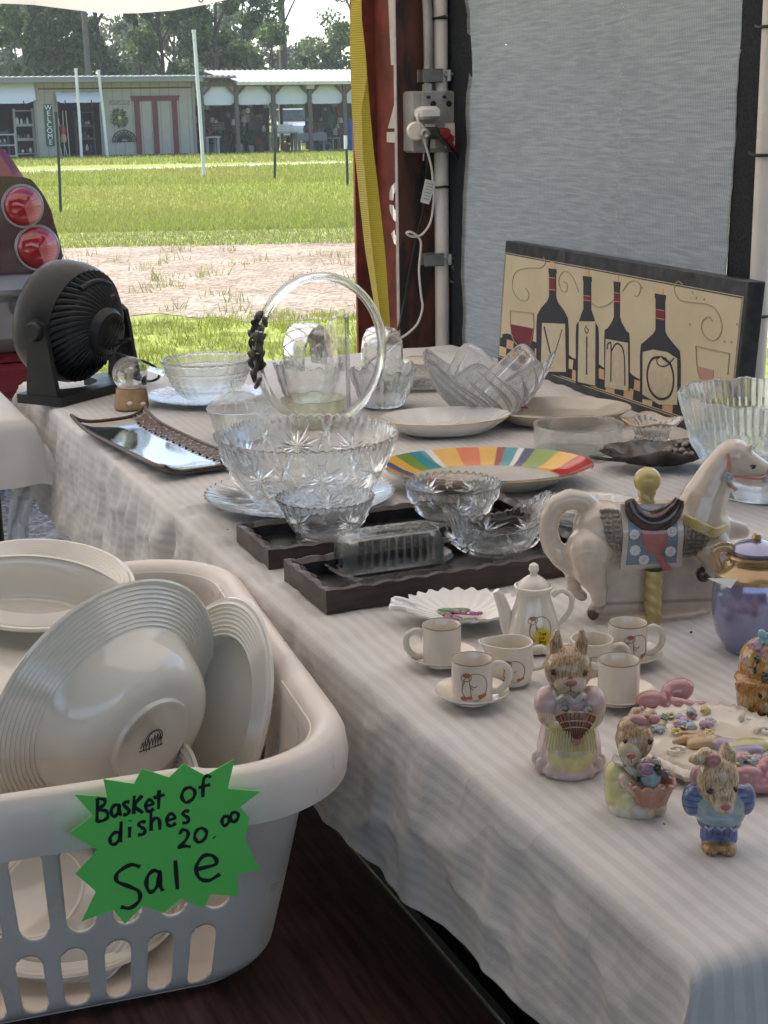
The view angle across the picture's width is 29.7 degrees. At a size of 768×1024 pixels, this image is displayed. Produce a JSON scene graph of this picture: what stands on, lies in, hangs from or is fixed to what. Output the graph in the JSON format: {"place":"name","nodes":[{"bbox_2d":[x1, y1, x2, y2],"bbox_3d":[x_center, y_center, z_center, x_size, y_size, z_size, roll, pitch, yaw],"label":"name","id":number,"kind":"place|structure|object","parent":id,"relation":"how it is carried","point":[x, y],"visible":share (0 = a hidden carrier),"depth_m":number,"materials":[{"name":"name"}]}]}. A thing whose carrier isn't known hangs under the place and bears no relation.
{"place":"outdoors","nodes":[
{"label":"outdoors","id":0,"kind":"place"},
{"bbox_2d":[0,497,3,541],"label":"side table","id":1,"kind":"object","parent":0,"point":[1,531],"visible":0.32,"depth_m":3.16,"materials":[{"name":"brown wood"}]},
{"bbox_2d":[0,392,55,489],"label":"side tablecloth","id":2,"kind":"object","parent":1,"relation":"on","point":[26,458],"visible":0.94,"depth_m":3.06,"materials":[{"name":"white fabric"}]},
{"bbox_2d":[0,489,266,745],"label":"gravel yard","id":3,"kind":"structure","parent":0,"point":[41,526],"depth_m":5.04,"materials":[{"name":"gravel"}]},
{"bbox_2d":[0,147,62,401],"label":"red truck","id":4,"kind":"object","parent":3,"relation":"on","point":[29,242],"visible":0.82,"depth_m":4.94,"materials":[{"name":"red paint"}]},
{"bbox_2d":[4,745,504,1023],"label":"table","id":5,"kind":"object","parent":3,"relation":"on","point":[351,941],"visible":0.21,"depth_m":1.54,"materials":[{"name":"brown wood"}]},
{"bbox_2d":[0,559,347,1023],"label":"laundry basket","id":6,"kind":"object","parent":5,"relation":"on","point":[217,938],"visible":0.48,"depth_m":1.45,"materials":[{"name":"white plastic"}]},
{"bbox_2d":[0,554,121,693],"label":"dinner plate","id":7,"kind":"object","parent":6,"relation":"in","point":[36,581],"visible":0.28,"depth_m":1.86,"materials":[{"name":"ceramic"}]},
{"bbox_2d":[0,539,134,631],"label":"dinner plate","id":8,"kind":"object","parent":6,"relation":"in","point":[23,619],"visible":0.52,"depth_m":1.95,"materials":[{"name":"ceramic"}]},
{"bbox_2d":[0,849,141,982],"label":"dinner plate","id":9,"kind":"object","parent":6,"relation":"in","point":[28,887],"visible":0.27,"depth_m":1.53,"materials":[{"name":"ceramic"}]},
{"bbox_2d":[16,900,181,978],"bbox_3d":[-0.351,0.448,1.611,0.250,0.026,0.250,19,25,41],"label":"dinner plate","id":10,"kind":"object","parent":6,"relation":"in","point":[29,969],"visible":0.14,"depth_m":1.51,"materials":[{"name":"ceramic"}]},
{"bbox_2d":[0,579,213,793],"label":"serving bowl","id":11,"kind":"object","parent":6,"relation":"in","point":[107,683],"visible":0.86,"depth_m":1.52,"materials":[{"name":"white"}]},
{"bbox_2d":[69,758,260,922],"bbox_3d":[-0.200,0.305,1.341,0.178,0.158,0.010,-6,16,-17],"label":"price card","id":12,"kind":"object","parent":6,"relation":"attached to","point":[161,843],"visible":1,"depth_m":1.34,"materials":[{"name":"green"}]},
{"bbox_2d":[164,742,198,913],"bbox_3d":[-0.246,0.363,1.611,0.026,0.220,0.220,17,5,-29],"label":"dinner plate","id":13,"kind":"object","parent":6,"relation":"in","point":[186,755],"visible":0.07,"depth_m":1.59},
{"bbox_2d":[191,597,273,767],"bbox_3d":[-0.202,0.245,1.674,0.210,0.300,0.028,14,-3,44],"label":"dinner plate","id":14,"kind":"object","parent":6,"relation":"in","point":[239,681],"visible":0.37,"depth_m":1.66,"materials":[{"name":"ceramic"}]},
{"bbox_2d":[349,0,434,352],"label":"steel post","id":15,"kind":"object","parent":3,"relation":"on","point":[393,33],"visible":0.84,"depth_m":3.95,"materials":[{"name":"metal"}]},
{"bbox_2d":[0,0,223,12],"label":"tent canopy","id":16,"kind":"object","parent":15,"relation":"attached to","point":[121,6],"visible":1,"depth_m":4.16,"materials":[{"name":"beige fabric"}]},
{"bbox_2d":[350,0,389,326],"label":"yellow strap","id":17,"kind":"object","parent":15,"relation":"hanging from","point":[369,202],"visible":0.91,"depth_m":3.82,"materials":[{"name":"fabric"}]},
{"bbox_2d":[422,0,434,90],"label":"conduit","id":18,"kind":"object","parent":15,"relation":"attached to","point":[427,36],"visible":0.9,"depth_m":3.73,"materials":[{"name":"metal"}]},
{"bbox_2d":[403,91,454,160],"bbox_3d":[0.126,-1.010,3.794,0.135,0.176,0.076,-7,17,-22],"label":"outlet box","id":19,"kind":"object","parent":15,"relation":"attached to","point":[443,101],"visible":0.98,"depth_m":3.77,"materials":[{"name":"grey metal"}]},
{"bbox_2d":[397,127,439,330],"bbox_3d":[0.077,-0.720,3.815,0.131,0.565,0.110,-7,17,-22],"label":"black cord","id":20,"kind":"object","parent":19,"relation":"attached to","point":[434,130],"visible":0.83,"depth_m":3.87,"materials":[{"name":"black plastic"}]},
{"bbox_2d":[401,106,440,338],"bbox_3d":[0.088,-0.748,3.809,0.154,0.611,0.090,-15,21,-42],"label":"power cord","id":21,"kind":"object","parent":19,"relation":"attached to","point":[427,112],"visible":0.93,"depth_m":3.81,"materials":[{"name":"white"}]},
{"bbox_2d":[432,0,448,345],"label":"tent pole","id":22,"kind":"object","parent":3,"relation":"on","point":[440,61],"visible":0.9,"depth_m":3.85,"materials":[{"name":"white metal"}]},
{"bbox_2d":[417,69,452,82],"bbox_3d":[0.141,-1.136,3.776,0.105,0.034,0.063,-7,17,-22],"label":"spring clamp","id":23,"kind":"object","parent":22,"relation":"attached to","point":[429,75],"visible":0.93,"depth_m":3.75,"materials":[{"name":"metal"}]},
{"bbox_2d":[420,252,453,283],"bbox_3d":[0.149,-0.656,3.907,0.105,0.085,0.063,-7,17,-22],"label":"spring clamp","id":24,"kind":"object","parent":22,"relation":"attached to","point":[430,259],"visible":0.93,"depth_m":3.88,"materials":[{"name":"metal"}]},
{"bbox_2d":[448,0,762,358],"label":"tarp","id":25,"kind":"object","parent":22,"relation":"hanging from","point":[626,129],"visible":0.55,"depth_m":3.20,"materials":[{"name":"fabric"}]},
{"bbox_2d":[358,853,539,1023],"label":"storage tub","id":26,"kind":"object","parent":3,"relation":"on","point":[491,992],"visible":0.05,"depth_m":1.70,"materials":[{"name":"black plastic"}]},
{"bbox_2d":[748,0,767,378],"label":"tent pole","id":27,"kind":"object","parent":3,"relation":"on","point":[759,259],"visible":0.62,"depth_m":2.61,"materials":[{"name":"white metal"}]},
{"bbox_2d":[0,0,506,126],"label":"sky","id":28,"kind":"structure","parent":0,"point":[303,22],"materials":[{"name":"white"}]},
{"bbox_2d":[11,127,767,377],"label":"ground","id":29,"kind":"structure","parent":0,"point":[161,315],"depth_m":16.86,"materials":[{"name":"plant"}]},
{"bbox_2d":[0,26,56,76],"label":"oak tree","id":30,"kind":"object","parent":29,"relation":"on","point":[5,35],"visible":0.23,"depth_m":74.84,"materials":[{"name":"green plant"}]},
{"bbox_2d":[0,4,100,76],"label":"oak tree","id":31,"kind":"object","parent":29,"relation":"on","point":[32,42],"visible":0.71,"depth_m":71.55,"materials":[{"name":"green plant"}]},
{"bbox_2d":[19,4,111,75],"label":"oak tree","id":32,"kind":"object","parent":29,"relation":"on","point":[28,18],"visible":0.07,"depth_m":75.44,"materials":[{"name":"green plant"}]},
{"bbox_2d":[29,8,139,75],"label":"oak tree","id":33,"kind":"object","parent":29,"relation":"on","point":[106,65],"visible":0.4,"depth_m":73.38,"materials":[{"name":"green plant"}]},
{"bbox_2d":[81,11,90,75],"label":"utility pole","id":34,"kind":"object","parent":29,"relation":"on","point":[86,44],"visible":0.48,"depth_m":70.33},
{"bbox_2d":[0,75,202,158],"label":"market shed","id":35,"kind":"structure","parent":29,"relation":"on","point":[160,113],"depth_m":56.70,"materials":[{"name":"beige"}]},
{"bbox_2d":[12,108,36,156],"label":"shelf unit","id":36,"kind":"object","parent":35,"relation":"on","point":[17,124],"visible":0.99,"depth_m":55.70,"materials":[{"name":"wood"}]},
{"bbox_2d":[44,104,54,145],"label":"welcome sign","id":37,"kind":"object","parent":35,"relation":"attached to","point":[49,126],"visible":1,"depth_m":55.54,"materials":[{"name":"grey"}]},
{"bbox_2d":[73,110,96,154],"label":"shelf unit","id":38,"kind":"object","parent":35,"relation":"on","point":[92,125],"visible":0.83,"depth_m":57.08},
{"bbox_2d":[139,101,154,153],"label":"door","id":39,"kind":"structure","parent":35,"relation":"in","point":[146,114],"depth_m":56.85,"materials":[{"name":"beige"}]},
{"bbox_2d":[157,101,173,153],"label":"door","id":40,"kind":"structure","parent":35,"relation":"in","point":[165,121],"depth_m":57.10,"materials":[{"name":"beige"}]},
{"bbox_2d":[99,13,155,75],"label":"oak tree","id":41,"kind":"object","parent":29,"relation":"on","point":[115,28],"visible":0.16,"depth_m":100.24,"materials":[{"name":"green plant"}]},
{"bbox_2d":[123,7,193,74],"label":"oak tree","id":42,"kind":"object","parent":29,"relation":"on","point":[145,53],"visible":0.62,"depth_m":75.07,"materials":[{"name":"green plant"}]},
{"bbox_2d":[115,14,210,73],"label":"oak tree","id":43,"kind":"object","parent":29,"relation":"on","point":[166,41],"visible":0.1,"depth_m":98.87,"materials":[{"name":"green plant"}]},
{"bbox_2d":[192,30,205,175],"bbox_3d":[-4.391,-9.611,34.393,0.165,3.473,0.105,-1,15,0],"label":"white pole","id":44,"kind":"object","parent":29,"relation":"on","point":[198,101],"visible":0.87,"depth_m":34.34,"materials":[{"name":"metal"}]},
{"bbox_2d":[162,0,254,106],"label":"oak tree","id":45,"kind":"object","parent":29,"relation":"on","point":[199,20],"visible":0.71,"depth_m":73.64,"materials":[{"name":"green plant"}]},
{"bbox_2d":[185,2,277,120],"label":"oak tree","id":46,"kind":"object","parent":29,"relation":"on","point":[232,20],"visible":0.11,"depth_m":100.32,"materials":[{"name":"green plant"}]},
{"bbox_2d":[190,0,283,109],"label":"oak tree","id":47,"kind":"object","parent":29,"relation":"on","point":[241,49],"visible":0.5,"depth_m":75.47,"materials":[{"name":"green plant"}]},
{"bbox_2d":[174,69,351,153],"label":"open shelter","id":48,"kind":"object","parent":29,"relation":"on","point":[257,90],"visible":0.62,"depth_m":58.97,"materials":[{"name":"grey"}]},
{"bbox_2d":[227,18,307,141],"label":"young tree","id":49,"kind":"object","parent":29,"relation":"on","point":[272,33],"visible":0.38,"depth_m":83.39,"materials":[{"name":"green plant"}]},
{"bbox_2d":[250,39,298,113],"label":"oak tree","id":50,"kind":"object","parent":29,"relation":"on","point":[267,59],"visible":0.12,"depth_m":106.91,"materials":[{"name":"green plant"}]},
{"bbox_2d":[276,108,305,141],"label":"parked car","id":51,"kind":"object","parent":29,"relation":"on","point":[295,117],"visible":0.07,"depth_m":80.22,"materials":[{"name":"silver metal"}]},
{"bbox_2d":[267,35,350,102],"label":"young tree","id":52,"kind":"object","parent":29,"relation":"on","point":[304,61],"visible":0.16,"depth_m":87.59,"materials":[{"name":"green plant"}]},
{"bbox_2d":[299,20,349,108],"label":"young tree","id":53,"kind":"object","parent":29,"relation":"on","point":[337,42],"visible":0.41,"depth_m":85.75,"materials":[{"name":"green plant"}]},
{"bbox_2d":[316,0,349,41],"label":"pine tree","id":54,"kind":"object","parent":29,"relation":"on","point":[344,25],"visible":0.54,"depth_m":79.30,"materials":[{"name":"green plant"}]},
{"bbox_2d":[61,241,727,321],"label":"gravel drive","id":55,"kind":"structure","parent":29,"relation":"on","point":[258,283],"depth_m":12.90,"materials":[{"name":"gravel"}]},
{"bbox_3d":[0.212,0.309,2.550,1.100,0.753,2.660,-7,17,-22],"label":"long table","id":56,"kind":"object","parent":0,"visible":0},
{"bbox_2d":[11,345,767,1023],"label":"tablecloth","id":57,"kind":"object","parent":56,"relation":"on","point":[543,899],"visible":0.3,"depth_m":1.43,"materials":[{"name":"white fabric"}]},
{"bbox_2d":[7,486,32,539],"bbox_3d":[-0.844,0.019,3.371,0.069,0.185,0.076,-1,15,0],"label":"plastic sheet","id":58,"kind":"object","parent":57,"relation":"hanging from","point":[21,501],"visible":0.67,"depth_m":3.36,"materials":[{"name":"white"}]},
{"bbox_2d":[12,259,160,406],"bbox_3d":[-0.640,-0.410,3.208,0.241,0.296,0.354,7,17,28],"label":"desk fan","id":59,"kind":"object","parent":57,"relation":"on","point":[71,321],"visible":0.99,"depth_m":3.11,"materials":[{"name":"black plastic"}]},
{"bbox_2d":[114,367,148,410],"bbox_3d":[-0.535,-0.274,3.058,0.075,0.109,0.075,-7,17,-22],"label":"snow globe","id":60,"kind":"object","parent":57,"relation":"on","point":[131,394],"visible":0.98,"depth_m":3.04,"materials":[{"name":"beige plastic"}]},
{"bbox_2d":[70,405,226,473],"bbox_3d":[-0.422,-0.131,2.665,0.157,0.041,0.482,-10,18,-29],"label":"metal tray","id":61,"kind":"object","parent":57,"relation":"on","point":[144,434],"visible":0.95,"depth_m":2.69,"materials":[{"name":"silver metal"}]},
{"bbox_2d":[148,383,262,405],"bbox_3d":[-0.386,-0.252,3.137,0.256,0.017,0.256,-1,15,0],"label":"glass plate","id":62,"kind":"object","parent":57,"relation":"on","point":[168,395],"visible":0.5,"depth_m":3.12,"materials":[{"name":"white"}]},
{"bbox_2d":[147,351,266,401],"bbox_3d":[-0.373,-0.283,3.075,0.198,0.087,0.198,-15,21,-42],"label":"diamond bowl","id":63,"kind":"object","parent":62,"relation":"on","point":[208,376],"visible":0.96,"depth_m":3.02,"materials":[{"name":"clear glass"}]},
{"bbox_2d":[203,477,394,517],"bbox_3d":[-0.133,-0.026,2.284,0.302,0.020,0.302,-1,15,0],"label":"glass plate","id":64,"kind":"object","parent":57,"relation":"on","point":[229,494],"visible":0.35,"depth_m":2.27,"materials":[{"name":"clear glass"}]},
{"bbox_2d":[213,412,399,513],"bbox_3d":[-0.115,-0.066,2.190,0.280,0.116,0.280,-1,15,0],"label":"crystal bowl","id":65,"kind":"object","parent":64,"relation":"on","point":[310,460],"visible":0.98,"depth_m":2.12,"materials":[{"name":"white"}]},
{"bbox_2d":[273,322,342,396],"bbox_3d":[-0.161,-0.316,3.064,0.152,0.173,0.152,11,19,36],"label":"crystal basket","id":66,"kind":"object","parent":57,"relation":"on","point":[320,368],"visible":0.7,"depth_m":3.03,"materials":[{"name":"white"}]},
{"bbox_2d":[280,391,345,415],"bbox_3d":[-0.140,-0.203,2.877,0.130,0.053,0.130,-1,15,0],"label":"yellow bowl","id":67,"kind":"object","parent":57,"relation":"on","point":[317,402],"visible":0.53,"depth_m":2.85,"materials":[{"name":"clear glass"}]},
{"bbox_2d":[247,272,386,415],"bbox_3d":[-0.130,-0.313,2.813,0.283,0.303,0.062,-6,16,-17],"label":"glass hoop","id":68,"kind":"object","parent":57,"relation":"on","point":[256,351],"visible":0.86,"depth_m":2.78,"materials":[{"name":"white"}]},
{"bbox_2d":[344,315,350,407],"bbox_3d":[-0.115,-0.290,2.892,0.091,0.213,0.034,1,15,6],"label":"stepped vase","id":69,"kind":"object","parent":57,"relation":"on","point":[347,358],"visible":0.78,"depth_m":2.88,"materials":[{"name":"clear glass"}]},
{"bbox_2d":[236,493,520,569],"bbox_3d":[0.011,0.022,2.090,0.420,0.030,0.148,-7,16,-21],"label":"wooden tray","id":70,"kind":"object","parent":57,"relation":"on","point":[271,544],"visible":0.48,"depth_m":2.06,"materials":[{"name":"brown wood"}]},
{"bbox_2d":[275,486,374,541],"bbox_3d":[-0.084,0.004,2.075,0.144,0.060,0.144,-1,15,0],"label":"cut glass bowl","id":71,"kind":"object","parent":70,"relation":"on","point":[318,525],"visible":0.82,"depth_m":2.03,"materials":[{"name":"clear glass"}]},
{"bbox_2d":[404,470,501,524],"bbox_3d":[0.102,-0.017,2.147,0.146,0.058,0.146,-14,20,-38],"label":"cut glass bowl","id":72,"kind":"object","parent":70,"relation":"on","point":[464,494],"visible":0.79,"depth_m":2.13,"materials":[{"name":"clear glass"}]},
{"bbox_2d":[350,326,416,408],"bbox_3d":[-0.004,-0.303,3.019,0.146,0.168,0.146,8,18,31],"label":"crystal basket","id":73,"kind":"object","parent":57,"relation":"on","point":[394,386],"visible":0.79,"depth_m":2.99,"materials":[{"name":"white"}]},
{"bbox_2d":[410,363,434,390],"bbox_3d":[0.078,-0.301,3.254,0.246,0.033,0.197,-7,17,-22],"label":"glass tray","id":74,"kind":"object","parent":57,"relation":"on","point":[422,381],"visible":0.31,"depth_m":3.19,"materials":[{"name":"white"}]},
{"bbox_2d":[284,526,571,613],"bbox_3d":[0.082,0.068,1.913,0.400,0.032,0.148,-8,17,-23],"label":"wooden tray","id":75,"kind":"object","parent":57,"relation":"on","point":[313,579],"visible":0.62,"depth_m":1.86,"materials":[{"name":"brown wood"}]},
{"bbox_2d":[323,520,452,577],"bbox_3d":[0.006,0.045,1.917,0.178,0.055,0.075,-7,16,-21],"label":"butter dish","id":76,"kind":"object","parent":75,"relation":"on","point":[429,557],"visible":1,"depth_m":1.90,"materials":[{"name":"clear glass"}]},
{"bbox_2d":[440,490,553,557],"bbox_3d":[0.154,0.017,1.972,0.165,0.078,0.101,-7,16,-21],"label":"boat dish","id":77,"kind":"object","parent":75,"relation":"on","point":[473,535],"visible":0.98,"depth_m":1.95,"materials":[{"name":"clear glass"}]},
{"bbox_2d":[407,642,475,666],"bbox_3d":[0.064,0.161,1.607,0.077,0.013,0.077,-1,15,0],"label":"saucer","id":78,"kind":"object","parent":57,"relation":"on","point":[417,648],"visible":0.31,"depth_m":1.62,"materials":[{"name":"beige ceramic"}]},
{"bbox_2d":[403,617,460,668],"bbox_3d":[0.056,0.143,1.595,0.059,0.046,0.043,7,17,27],"label":"mini cup","id":79,"kind":"object","parent":78,"relation":"on","point":[441,637],"visible":0.88,"depth_m":1.58,"materials":[{"name":"beige ceramic"}]},
{"bbox_2d":[378,406,511,437],"bbox_3d":[0.116,-0.169,2.768,0.256,0.033,0.176,-3,15,-8],"label":"scalloped dish","id":80,"kind":"object","parent":57,"relation":"on","point":[444,421],"visible":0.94,"depth_m":2.80,"materials":[{"name":"white ceramic"}]},
{"bbox_2d":[388,587,515,624],"bbox_3d":[0.088,0.117,1.737,0.164,0.023,0.119,1,15,6],"label":"shell dish","id":81,"kind":"object","parent":57,"relation":"on","point":[471,606],"visible":0.87,"depth_m":1.76,"materials":[{"name":"ceramic"}]},
{"bbox_2d":[435,677,508,705],"bbox_3d":[0.091,0.189,1.504,0.077,0.013,0.077,-1,15,0],"label":"saucer","id":82,"kind":"object","parent":57,"relation":"on","point":[442,689],"visible":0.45,"depth_m":1.50,"materials":[{"name":"beige ceramic"}]},
{"bbox_2d":[451,651,512,706],"bbox_3d":[0.097,0.170,1.493,0.059,0.046,0.043,-12,19,-35],"label":"mini cup","id":83,"kind":"object","parent":82,"relation":"on","point":[471,676],"visible":1,"depth_m":1.48,"materials":[{"name":"beige ceramic"}]},
{"bbox_2d":[384,447,593,493],"bbox_3d":[0.168,-0.065,2.387,0.352,0.032,0.244,0,15,3],"label":"striped platter","id":84,"kind":"object","parent":57,"relation":"on","point":[517,470],"visible":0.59,"depth_m":2.44,"materials":[{"name":"ceramic"}]},
{"bbox_2d":[423,343,555,414],"bbox_3d":[0.208,-0.257,2.909,0.268,0.129,0.266,-4,16,-11],"label":"leaf bowl","id":85,"kind":"object","parent":57,"relation":"on","point":[472,375],"visible":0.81,"depth_m":2.84,"materials":[{"name":"clear glass"}]},
{"bbox_2d":[478,634,549,687],"bbox_3d":[0.138,0.159,1.547,0.069,0.047,0.050,7,17,26],"label":"creamer","id":86,"kind":"object","parent":57,"relation":"on","point":[515,652],"visible":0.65,"depth_m":1.53,"materials":[{"name":"beige ceramic"}]},
{"bbox_2d":[493,562,574,654],"bbox_3d":[0.169,0.105,1.643,0.073,0.100,0.063,-14,20,-40],"label":"mini teapot","id":87,"kind":"object","parent":57,"relation":"on","point":[531,614],"visible":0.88,"depth_m":1.63,"materials":[{"name":"beige ceramic"}]},
{"bbox_2d":[504,396,631,427],"bbox_3d":[0.342,-0.194,2.859,0.290,0.028,0.210,0,15,4],"label":"oval platter","id":88,"kind":"object","parent":57,"relation":"on","point":[558,412],"visible":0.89,"depth_m":2.89,"materials":[{"name":"beige ceramic"}]},
{"bbox_2d":[532,629,606,781],"bbox_3d":[0.170,0.177,1.329,0.069,0.145,0.068,0,15,4],"label":"rabbit shaker","id":89,"kind":"object","parent":57,"relation":"on","point":[570,706],"visible":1,"depth_m":1.31,"materials":[{"name":"ceramic"}]},
{"bbox_2d":[553,490,638,526],"bbox_3d":[0.303,0.000,2.160,0.183,0.021,0.182,-1,15,0],"label":"glass plate","id":90,"kind":"object","parent":57,"relation":"on","point":[567,518],"visible":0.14,"depth_m":2.21,"materials":[{"name":"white glass"}]},
{"bbox_2d":[563,631,631,678],"bbox_3d":[0.223,0.156,1.559,0.074,0.043,0.049,-10,18,-31],"label":"sugar bowl","id":91,"kind":"object","parent":57,"relation":"on","point":[600,643],"visible":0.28,"depth_m":1.55,"materials":[{"name":"beige ceramic"}]},
{"bbox_2d":[587,677,655,706],"bbox_3d":[0.241,0.189,1.495,0.077,0.013,0.077,-1,15,0],"label":"saucer","id":92,"kind":"object","parent":57,"relation":"on","point":[645,686],"visible":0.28,"depth_m":1.50,"materials":[{"name":"beige ceramic"}]},
{"bbox_2d":[586,652,640,707],"bbox_3d":[0.229,0.171,1.481,0.064,0.046,0.043,1,15,8],"label":"mini cup","id":93,"kind":"object","parent":92,"relation":"on","point":[618,678],"visible":0.77,"depth_m":1.46,"materials":[{"name":"beige ceramic"}]},
{"bbox_2d":[498,240,764,429],"bbox_3d":[0.478,-0.387,3.068,0.059,0.299,1.014,-7,16,-19],"label":"wine picture","id":94,"kind":"object","parent":57,"relation":"on","point":[639,336],"visible":0.93,"depth_m":2.96},
{"bbox_2d":[604,706,676,819],"bbox_3d":[0.221,0.222,1.250,0.058,0.100,0.057,-3,15,-6],"label":"rabbit shaker","id":95,"kind":"object","parent":57,"relation":"on","point":[638,785],"visible":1,"depth_m":1.24,"materials":[{"name":"ceramic"}]},
{"bbox_2d":[589,438,699,466],"bbox_3d":[0.467,-0.098,2.468,0.245,0.044,0.122,-4,15,-10],"label":"pewter leaf dish","id":96,"kind":"object","parent":57,"relation":"on","point":[681,451],"visible":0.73,"depth_m":2.46,"materials":[{"name":"metal"}]},
{"bbox_2d":[640,641,662,664],"bbox_3d":[0.269,0.159,1.604,0.077,0.013,0.077,-1,15,0],"label":"saucer","id":97,"kind":"object","parent":57,"relation":"on","point":[650,646],"visible":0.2,"depth_m":1.59,"materials":[{"name":"beige ceramic"}]},
{"bbox_2d":[608,615,665,665],"bbox_3d":[0.273,0.140,1.591,0.059,0.046,0.043,-11,18,-32],"label":"mini cup","id":98,"kind":"object","parent":97,"relation":"on","point":[630,631],"visible":0.73,"depth_m":1.57,"materials":[{"name":"beige ceramic"}]},
{"bbox_2d":[621,411,683,442],"bbox_3d":[0.490,-0.150,2.653,0.099,0.049,0.099,14,21,43],"label":"fluted cup","id":99,"kind":"object","parent":57,"relation":"on","point":[649,426],"visible":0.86,"depth_m":2.64,"materials":[{"name":"clear glass"}]},
{"bbox_2d":[538,439,767,624],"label":"horse teapot","id":100,"kind":"object","parent":57,"relation":"on","point":[645,556],"visible":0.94,"depth_m":1.71,"materials":[{"name":"ceramic"}]},
{"bbox_2d":[636,678,767,793],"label":"bunny plate","id":101,"kind":"object","parent":57,"relation":"on","point":[684,729],"visible":0.88,"depth_m":1.40,"materials":[{"name":"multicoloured ceramic"}]},
{"bbox_2d":[682,741,755,856],"bbox_3d":[0.274,0.235,1.184,0.060,0.098,0.045,1,15,8],"label":"rabbit shaker","id":102,"kind":"object","parent":57,"relation":"on","point":[718,801],"visible":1,"depth_m":1.18,"materials":[{"name":"ceramic"}]},
{"bbox_2d":[677,376,767,503],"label":"punch bowl","id":103,"kind":"object","parent":57,"relation":"on","point":[716,412],"visible":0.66,"depth_m":2.23,"materials":[{"name":"clear glass"}]},
{"bbox_2d":[707,533,767,654],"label":"lustre pot","id":104,"kind":"object","parent":57,"relation":"on","point":[739,600],"visible":0.93,"depth_m":1.59,"materials":[{"name":"purple ceramic"}]},
{"bbox_2d":[734,629,767,716],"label":"figurine","id":105,"kind":"object","parent":57,"relation":"on","point":[751,679],"visible":0.77,"depth_m":1.43,"materials":[{"name":"ceramic"}]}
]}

